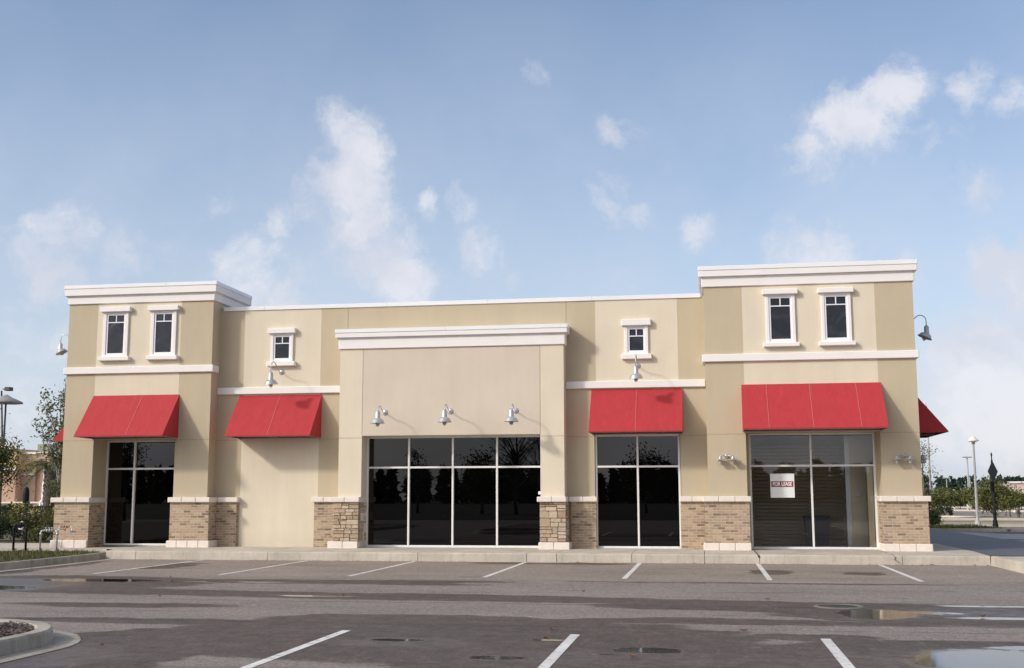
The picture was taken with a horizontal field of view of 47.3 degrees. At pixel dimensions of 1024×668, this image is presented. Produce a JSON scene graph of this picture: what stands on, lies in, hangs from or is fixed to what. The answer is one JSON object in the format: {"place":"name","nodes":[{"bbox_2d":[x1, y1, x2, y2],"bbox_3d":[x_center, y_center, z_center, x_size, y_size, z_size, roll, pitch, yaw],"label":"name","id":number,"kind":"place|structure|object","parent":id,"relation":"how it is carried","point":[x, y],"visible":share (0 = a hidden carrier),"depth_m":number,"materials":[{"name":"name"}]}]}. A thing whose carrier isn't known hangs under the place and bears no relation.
{"place":"outdoors","nodes":[
{"label":"outdoors","id":0,"kind":"place"},
{"bbox_2d":[0,526,52,542],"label":"planting bed","id":1,"kind":"object","parent":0,"point":[9,540],"depth_m":37.86,"materials":[{"name":"green plant"}]},
{"bbox_2d":[0,394,22,511],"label":"street lamp","id":2,"kind":"object","parent":1,"relation":"on","point":[6,400],"visible":0.83,"depth_m":58.15,"materials":[{"name":"grey metal"}]},
{"bbox_2d":[0,501,32,540],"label":"shrub","id":3,"kind":"object","parent":1,"relation":"on","point":[4,525],"visible":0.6,"depth_m":37.12,"materials":[{"name":"green plant"}]},
{"bbox_2d":[0,425,34,498],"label":"tree","id":4,"kind":"object","parent":1,"relation":"on","point":[5,458],"visible":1,"depth_m":52.47,"materials":[{"name":"green plant"}]},
{"bbox_2d":[23,486,28,519],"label":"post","id":5,"kind":"object","parent":1,"relation":"on","point":[26,494],"visible":0.52,"depth_m":59.54,"materials":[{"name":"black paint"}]},
{"bbox_2d":[1,505,53,523],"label":"hedge","id":6,"kind":"object","parent":1,"relation":"on","point":[38,507],"visible":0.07,"depth_m":58.12,"materials":[{"name":"green plant"}]},
{"bbox_2d":[1,500,53,541],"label":"shrub","id":7,"kind":"object","parent":1,"relation":"on","point":[35,529],"visible":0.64,"depth_m":36.47,"materials":[{"name":"green plant"}]},
{"bbox_2d":[23,460,56,519],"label":"tree","id":8,"kind":"object","parent":1,"relation":"on","point":[48,474],"visible":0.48,"depth_m":61.41,"materials":[{"name":"green plant"}]},
{"bbox_2d":[30,378,65,498],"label":"tree","id":9,"kind":"object","parent":1,"relation":"on","point":[57,467],"visible":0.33,"depth_m":40.59,"materials":[{"name":"green plant"}]},
{"bbox_2d":[0,549,99,561],"bbox_3d":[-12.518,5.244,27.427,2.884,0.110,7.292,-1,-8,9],"label":"grass","id":10,"kind":"structure","parent":0,"point":[23,554],"depth_m":29.11,"materials":[{"name":"green plant"}]},
{"bbox_2d":[12,521,27,549],"bbox_3d":[-13.227,5.448,31.450,0.441,0.818,0.148,-1,-8,9],"label":"backflow valve","id":11,"kind":"object","parent":10,"relation":"on","point":[22,524],"visible":0.95,"depth_m":31.43,"materials":[{"name":"black paint"}]},
{"bbox_2d":[39,527,57,550],"bbox_3d":[-12.400,5.501,31.291,0.539,0.645,0.088,-1,-8,9],"label":"backflow valve","id":12,"kind":"object","parent":10,"relation":"on","point":[48,530],"visible":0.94,"depth_m":31.29,"materials":[{"name":"metal"}]},
{"bbox_2d":[0,543,140,550],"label":"side walkway","id":13,"kind":"structure","parent":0,"point":[19,546],"depth_m":31.86,"materials":[{"name":"concrete"}]},
{"bbox_2d":[58,525,71,539],"bbox_3d":[-12.212,5.503,31.945,0.449,0.650,0.072,-1,-8,9],"label":"backflow valve","id":14,"kind":"object","parent":13,"relation":"on","point":[64,526],"visible":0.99,"depth_m":31.95,"materials":[{"name":"metal"}]},
{"bbox_2d":[0,506,1023,667],"bbox_3d":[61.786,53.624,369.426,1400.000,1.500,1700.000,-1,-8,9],"label":"parking lot","id":15,"kind":"structure","parent":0,"point":[204,614],"depth_m":15.79,"materials":[{"name":"grey asphalt"}]},
{"bbox_2d":[1,387,12,443],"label":"street lamp","id":16,"kind":"object","parent":15,"relation":"on","point":[8,388],"visible":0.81,"depth_m":107.41,"materials":[{"name":"grey metal"}]},
{"bbox_2d":[0,619,53,655],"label":"kerb","id":17,"kind":"structure","parent":15,"relation":"on","point":[41,634],"depth_m":12.19,"materials":[{"name":"concrete"}]},
{"label":"mulch bed","id":18,"kind":"structure","parent":17,"relation":"in","visible":0},
{"bbox_2d":[0,621,33,636],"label":"bark mulch","id":19,"kind":"object","parent":18,"relation":"on","point":[8,630],"visible":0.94,"depth_m":12.73,"materials":[{"name":"brown wood"}]},
{"bbox_2d":[0,444,56,514],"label":"retail building","id":20,"kind":"structure","parent":15,"relation":"on","point":[35,496],"depth_m":98.48,"materials":[{"name":"yellow paint"}]},
{"bbox_2d":[42,469,56,505],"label":"window","id":21,"kind":"structure","parent":20,"relation":"in","point":[44,469],"depth_m":96.88,"materials":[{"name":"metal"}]},
{"bbox_2d":[0,630,80,662],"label":"gutter","id":22,"kind":"object","parent":15,"relation":"on","point":[62,639],"visible":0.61,"depth_m":12.33,"materials":[{"name":"concrete"}]},
{"bbox_2d":[0,551,105,569],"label":"kerb","id":23,"kind":"structure","parent":15,"relation":"on","point":[48,561],"depth_m":27.34,"materials":[{"name":"concrete"}]},
{"bbox_2d":[0,558,110,571],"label":"gutter","id":24,"kind":"object","parent":15,"relation":"on","point":[54,565],"visible":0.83,"depth_m":27.12,"materials":[{"name":"concrete"}]},
{"bbox_2d":[92,560,199,573],"bbox_3d":[-8.220,5.328,26.845,0.100,0.001,5.410,-1,-8,9],"label":"stall line","id":25,"kind":"object","parent":15,"relation":"on","point":[143,567],"visible":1,"depth_m":26.29,"materials":[{"name":"paint"}]},
{"bbox_2d":[218,561,303,574],"bbox_3d":[-5.517,5.261,26.403,0.100,0.001,5.410,-1,-8,9],"label":"stall line","id":26,"kind":"object","parent":15,"relation":"on","point":[259,568],"visible":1,"depth_m":25.84,"materials":[{"name":"paint"}]},
{"bbox_2d":[240,630,350,667],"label":"stall line","id":27,"kind":"object","parent":15,"relation":"on","point":[265,660],"visible":1,"depth_m":12.02,"materials":[{"name":"paint"}]},
{"bbox_2d":[349,561,415,575],"bbox_3d":[-2.814,5.195,25.960,0.100,0.001,5.410,-1,-8,9],"label":"stall line","id":28,"kind":"object","parent":15,"relation":"on","point":[381,568],"visible":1,"depth_m":25.41,"materials":[{"name":"paint"}]},
{"bbox_2d":[50,259,932,552],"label":"retail building","id":29,"kind":"structure","parent":15,"relation":"on","point":[548,471],"depth_m":30.94,"materials":[{"name":"beige paint"}]},
{"bbox_2d":[53,427,63,441],"bbox_3d":[-12.532,2.658,34.875,0.940,1.201,2.550,-1,-8,9],"label":"awning","id":30,"kind":"object","parent":29,"relation":"attached to","point":[58,437],"visible":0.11,"depth_m":33.61,"materials":[{"name":"fabric"}]},
{"bbox_2d":[56,334,67,354],"bbox_3d":[-12.684,0.306,33.359,0.636,0.611,0.338,-1,-8,9],"label":"wall lamp","id":31,"kind":"object","parent":29,"relation":"attached to","point":[61,350],"visible":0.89,"depth_m":33.35,"materials":[{"name":"metal"}]},
{"bbox_2d":[97,306,131,360],"bbox_3d":[-11.047,-0.003,32.548,0.920,1.510,0.145,-1,-8,9],"label":"window","id":32,"kind":"structure","parent":29,"relation":"in","point":[116,319],"depth_m":32.57,"materials":[{"name":"white plastic"}]},
{"bbox_2d":[74,394,179,438],"bbox_3d":[-10.438,2.214,31.711,2.535,1.201,0.940,-1,-8,9],"label":"awning","id":33,"kind":"object","parent":29,"relation":"attached to","point":[128,416],"visible":1,"depth_m":31.70,"materials":[{"name":"fabric"}]},
{"bbox_2d":[103,440,174,545],"bbox_3d":[-10.237,4.433,32.684,2.430,2.912,0.120,-1,-8,9],"label":"storefront window","id":34,"kind":"structure","parent":29,"relation":"in","point":[139,473],"depth_m":32.74,"materials":[{"name":"glass"}]},
{"bbox_2d":[145,305,179,359],"bbox_3d":[-9.647,-0.038,32.318,0.920,1.510,0.145,-1,-8,9],"label":"window","id":35,"kind":"structure","parent":29,"relation":"in","point":[163,334],"depth_m":32.34,"materials":[{"name":"white plastic"}]},
{"bbox_2d":[224,395,321,438],"bbox_3d":[-6.426,2.200,31.532,2.370,1.186,0.940,-1,-8,9],"label":"awning","id":36,"kind":"object","parent":29,"relation":"attached to","point":[276,415],"visible":1,"depth_m":31.52,"materials":[{"name":"fabric"}]},
{"bbox_2d":[264,361,283,387],"bbox_3d":[-6.416,1.114,31.664,0.384,0.729,0.972,-1,-8,9],"label":"wall lamp","id":37,"kind":"object","parent":29,"relation":"attached to","point":[270,381],"visible":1,"depth_m":31.30,"materials":[{"name":"metal"}]},
{"bbox_2d":[266,328,296,366],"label":"window","id":38,"kind":"structure","parent":29,"relation":"in","point":[282,339],"depth_m":32.21,"materials":[{"name":"white plastic"}]},
{"bbox_2d":[371,406,387,426],"bbox_3d":[-3.443,2.159,30.590,0.384,0.566,0.892,-1,-8,9],"label":"wall lamp","id":39,"kind":"object","parent":29,"relation":"attached to","point":[377,420],"visible":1,"depth_m":30.29,"materials":[{"name":"metal"}]},
{"bbox_2d":[437,404,452,425],"bbox_3d":[-1.693,2.107,30.304,0.384,0.566,0.892,-1,-8,9],"label":"wall lamp","id":40,"kind":"object","parent":29,"relation":"attached to","point":[444,419],"visible":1,"depth_m":30.00,"materials":[{"name":"metal"}]},
{"bbox_2d":[366,435,540,547],"bbox_3d":[-1.533,4.177,31.030,4.810,2.932,0.120,-1,-8,9],"label":"storefront window","id":41,"kind":"structure","parent":29,"relation":"in","point":[423,491],"depth_m":31.05,"materials":[{"name":"glass"}]},
{"bbox_2d":[504,404,518,424],"bbox_3d":[0.025,2.074,30.022,0.384,0.566,0.892,-1,-8,9],"label":"wall lamp","id":42,"kind":"object","parent":29,"relation":"attached to","point":[511,418],"visible":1,"depth_m":29.72,"materials":[{"name":"metal"}]},
{"bbox_2d":[588,388,682,434],"bbox_3d":[3.175,1.952,29.962,2.363,1.179,0.940,-1,-8,9],"label":"awning","id":43,"kind":"object","parent":29,"relation":"attached to","point":[636,410],"visible":1,"depth_m":29.95,"materials":[{"name":"fabric"}]},
{"bbox_2d":[628,355,642,381],"bbox_3d":[3.203,0.898,30.087,0.384,0.729,0.972,-1,-8,9],"label":"wall lamp","id":44,"kind":"object","parent":29,"relation":"attached to","point":[635,375],"visible":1,"depth_m":29.71,"materials":[{"name":"metal"}]},
{"bbox_2d":[621,319,651,359],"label":"window","id":45,"kind":"structure","parent":29,"relation":"in","point":[635,330],"depth_m":30.64,"materials":[{"name":"white plastic"}]},
{"bbox_2d":[595,434,680,548],"bbox_3d":[3.260,4.063,30.238,2.190,2.922,0.120,-1,-8,9],"label":"storefront window","id":46,"kind":"structure","parent":29,"relation":"in","point":[638,477],"depth_m":30.25,"materials":[{"name":"glass"}]},
{"bbox_2d":[716,454,737,463],"bbox_3d":[5.373,3.131,29.274,0.563,0.262,0.260,-1,-8,9],"label":"twin wall lamp","id":47,"kind":"object","parent":29,"relation":"attached to","point":[732,459],"visible":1,"depth_m":29.24,"materials":[{"name":"metal"}]},
{"bbox_2d":[762,289,799,346],"bbox_3d":[6.802,-0.405,29.605,0.900,1.470,0.145,-1,-8,9],"label":"window","id":48,"kind":"structure","parent":29,"relation":"in","point":[779,303],"depth_m":29.63,"materials":[{"name":"white plastic"}]},
{"bbox_2d":[770,474,794,497],"bbox_3d":[6.892,3.865,29.803,0.600,0.610,0.014,-1,-8,9],"label":"lease sign","id":49,"kind":"object","parent":29,"relation":"attached to","point":[781,485],"visible":1,"depth_m":29.80,"materials":[{"name":"paper"}]},
{"bbox_2d":[749,432,878,549],"bbox_3d":[7.628,3.974,29.660,3.120,2.922,0.120,-1,-8,9],"label":"storefront window","id":50,"kind":"structure","parent":29,"relation":"in","point":[846,433],"depth_m":29.62,"materials":[{"name":"glass"}]},
{"bbox_2d":[741,382,888,431],"bbox_3d":[7.407,1.766,28.776,3.405,1.196,0.940,-1,-8,9],"label":"awning","id":51,"kind":"object","parent":29,"relation":"attached to","point":[813,406],"visible":1,"depth_m":28.77,"materials":[{"name":"fabric"}]},
{"bbox_2d":[802,515,830,545],"bbox_3d":[8.190,5.283,31.406,0.700,0.805,0.590,-1,-8,9],"label":"storage bin","id":52,"kind":"object","parent":29,"relation":"in","point":[821,526],"visible":1,"depth_m":31.17,"materials":[{"name":"blue plastic"}]},
{"bbox_2d":[817,287,855,345],"bbox_3d":[8.154,-0.438,29.384,0.900,1.470,0.145,-1,-8,9],"label":"window","id":53,"kind":"structure","parent":29,"relation":"in","point":[836,320],"depth_m":29.41,"materials":[{"name":"white plastic"}]},
{"bbox_2d":[895,453,912,463],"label":"twin wall lamp","id":54,"kind":"object","parent":29,"relation":"attached to","point":[910,458],"visible":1,"depth_m":28.57,"materials":[{"name":"metal"}]},
{"bbox_2d":[914,315,931,340],"bbox_3d":[10.651,-0.161,30.753,0.723,0.695,0.384,-1,-8,9],"label":"wall lamp","id":55,"kind":"object","parent":29,"relation":"attached to","point":[925,335],"visible":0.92,"depth_m":30.66,"materials":[{"name":"metal"}]},
{"bbox_2d":[921,455,927,463],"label":"twin wall lamp","id":56,"kind":"object","parent":29,"relation":"attached to","point":[923,459],"visible":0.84,"depth_m":28.89,"materials":[{"name":"metal"}]},
{"bbox_2d":[918,398,948,437],"bbox_3d":[10.950,2.147,31.559,0.940,1.196,3.100,-1,-8,9],"label":"awning","id":57,"kind":"object","parent":29,"relation":"attached to","point":[930,424],"visible":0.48,"depth_m":30.02,"materials":[{"name":"fabric"}]},
{"bbox_2d":[484,562,526,576],"bbox_3d":[-0.110,5.128,25.518,0.100,0.001,5.410,-1,-8,9],"label":"stall line","id":58,"kind":"object","parent":15,"relation":"on","point":[504,569],"visible":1,"depth_m":25.33,"materials":[{"name":"paint"}]},
{"bbox_2d":[538,634,579,667],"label":"stall line","id":59,"kind":"object","parent":15,"relation":"on","point":[557,652],"visible":1,"depth_m":11.91,"materials":[{"name":"paint"}]},
{"bbox_2d":[622,563,641,578],"bbox_3d":[2.593,5.062,25.075,0.100,0.001,5.410,-1,-8,9],"label":"stall line","id":60,"kind":"object","parent":15,"relation":"on","point":[632,570],"visible":1,"depth_m":24.74,"materials":[{"name":"paint"}]},
{"bbox_2d":[756,564,771,579],"bbox_3d":[5.296,4.995,24.633,0.100,0.001,5.410,-1,-8,9],"label":"stall line","id":61,"kind":"object","parent":15,"relation":"on","point":[764,572],"visible":1,"depth_m":24.18,"materials":[{"name":"paint"}]},
{"bbox_2d":[821,639,854,667],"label":"stall line","id":62,"kind":"object","parent":15,"relation":"on","point":[839,655],"visible":1,"depth_m":11.64,"materials":[{"name":"paint"}]},
{"bbox_2d":[814,604,864,608],"bbox_3d":[4.674,3.888,16.699,0.720,0.015,0.720,-1,-8,9],"label":"manhole cover","id":63,"kind":"object","parent":15,"relation":"on","point":[841,606],"visible":1,"depth_m":16.64,"materials":[{"name":"metal"}]},
{"bbox_2d":[879,565,924,581],"bbox_3d":[7.999,4.929,24.191,0.100,0.001,5.410,-1,-8,9],"label":"stall line","id":64,"kind":"object","parent":15,"relation":"on","point":[914,578],"visible":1,"depth_m":23.79,"materials":[{"name":"paint"}]},
{"bbox_2d":[923,402,931,493],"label":"street lamp","id":65,"kind":"object","parent":15,"relation":"on","point":[930,486],"visible":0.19,"depth_m":166.81,"materials":[{"name":"metal"}]},
{"bbox_2d":[922,483,951,509],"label":"oak tree","id":66,"kind":"object","parent":15,"relation":"on","point":[938,497],"visible":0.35,"depth_m":120.74,"materials":[{"name":"green plant"}]},
{"bbox_2d":[925,485,964,507],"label":"oak tree","id":67,"kind":"object","parent":15,"relation":"on","point":[955,498],"visible":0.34,"depth_m":167.18,"materials":[{"name":"green plant"}]},
{"bbox_2d":[951,488,967,508],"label":"oak tree","id":68,"kind":"object","parent":15,"relation":"on","point":[960,504],"visible":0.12,"depth_m":186.22,"materials":[{"name":"green plant"}]},
{"bbox_2d":[962,456,972,509],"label":"street lamp","id":69,"kind":"object","parent":15,"relation":"on","point":[971,506],"visible":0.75,"depth_m":178.05,"materials":[{"name":"metal"}]},
{"bbox_2d":[957,484,981,504],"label":"oak tree","id":70,"kind":"object","parent":15,"relation":"on","point":[966,492],"visible":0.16,"depth_m":159.07,"materials":[{"name":"green plant"}]},
{"bbox_2d":[930,525,1011,531],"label":"kerb","id":71,"kind":"structure","parent":15,"relation":"on","point":[1000,529],"depth_m":51.95,"materials":[{"name":"concrete"}]},
{"bbox_2d":[922,474,1023,491],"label":"pine woods","id":72,"kind":"object","parent":15,"relation":"on","point":[952,484],"visible":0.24,"depth_m":463.13,"materials":[{"name":"green plant"}]},
{"bbox_2d":[940,506,1023,519],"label":"kerb","id":73,"kind":"structure","parent":15,"relation":"on","point":[966,518],"depth_m":84.58,"materials":[{"name":"grey concrete"}]},
{"bbox_2d":[940,522,1023,523],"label":"dry grass","id":74,"kind":"structure","parent":15,"relation":"on","point":[983,522],"depth_m":68.36,"materials":[{"name":"plant"}]},
{"bbox_2d":[920,439,943,495],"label":"tree","id":75,"kind":"object","parent":74,"relation":"on","point":[922,451],"visible":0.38,"depth_m":65.08,"materials":[{"name":"green plant"}]},
{"bbox_2d":[988,453,998,526],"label":"sign post","id":76,"kind":"object","parent":15,"relation":"on","point":[992,471],"visible":1,"depth_m":57.65,"materials":[{"name":"black metal"}]},
{"bbox_2d":[985,516,1023,517],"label":"dry grass","id":77,"kind":"structure","parent":15,"relation":"on","point":[1007,517],"depth_m":88.33,"materials":[{"name":"plant"}]},
{"bbox_2d":[963,474,1023,515],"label":"oak tree","id":78,"kind":"object","parent":77,"relation":"on","point":[1006,498],"visible":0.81,"depth_m":87.30,"materials":[{"name":"green plant"}]},
{"bbox_2d":[1004,484,1023,516],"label":"oak tree","id":79,"kind":"object","parent":77,"relation":"on","point":[1021,503],"visible":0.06,"depth_m":91.98,"materials":[{"name":"green plant"}]},
{"bbox_2d":[1016,508,1020,517],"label":"fire hydrant","id":80,"kind":"object","parent":77,"relation":"on","point":[1018,512],"visible":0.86,"depth_m":84.50,"materials":[{"name":"grey metal"}]},
{"bbox_2d":[0,0,1023,489],"label":"sky","id":81,"kind":"structure","parent":0,"point":[274,152],"materials":[{"name":"blue"}]},
{"bbox_2d":[106,543,990,565],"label":"sidewalk","id":82,"kind":"structure","parent":0,"point":[939,554],"depth_m":28.49,"materials":[{"name":"concrete"}]},
{"bbox_2d":[929,528,1023,562],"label":"side walkway","id":83,"kind":"structure","parent":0,"point":[990,546],"depth_m":32.86,"materials":[{"name":"grey asphalt"}]},
{"bbox_2d":[939,524,1023,526],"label":"footpath","id":84,"kind":"structure","parent":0,"point":[1010,525],"depth_m":61.75,"materials":[{"name":"beige concrete"}]},
{"bbox_2d":[968,436,980,524],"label":"street lamp","id":85,"kind":"object","parent":84,"relation":"on","point":[973,439],"visible":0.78,"depth_m":60.09,"materials":[{"name":"metal"}]},
{"bbox_2d":[991,556,1023,573],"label":"sidewalk","id":86,"kind":"structure","parent":0,"point":[1015,564],"depth_m":25.20,"materials":[{"name":"concrete"}]},
{"bbox_2d":[1003,481,1023,492],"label":"store building","id":87,"kind":"structure","parent":0,"point":[1018,484],"depth_m":420.75,"materials":[{"name":"paint"}]},
{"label":"grass verge","id":88,"kind":"structure","parent":0,"visible":0},
{"bbox_2d":[929,507,940,524],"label":"shrub","id":89,"kind":"object","parent":88,"relation":"on","point":[934,516],"visible":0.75,"depth_m":57.91,"materials":[{"name":"green plant"}]},
{"bbox_2d":[929,523,1001,527],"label":"grass","id":90,"kind":"structure","parent":88,"relation":"on","point":[947,525],"depth_m":54.72,"materials":[{"name":"green plant"}]},
{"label":"grass verge","id":91,"kind":"structure","parent":0,"visible":0},
{"bbox_2d":[935,503,953,515],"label":"shrub","id":92,"kind":"object","parent":91,"relation":"on","point":[947,509],"visible":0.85,"depth_m":101.34,"materials":[{"name":"green plant"}]}
]}

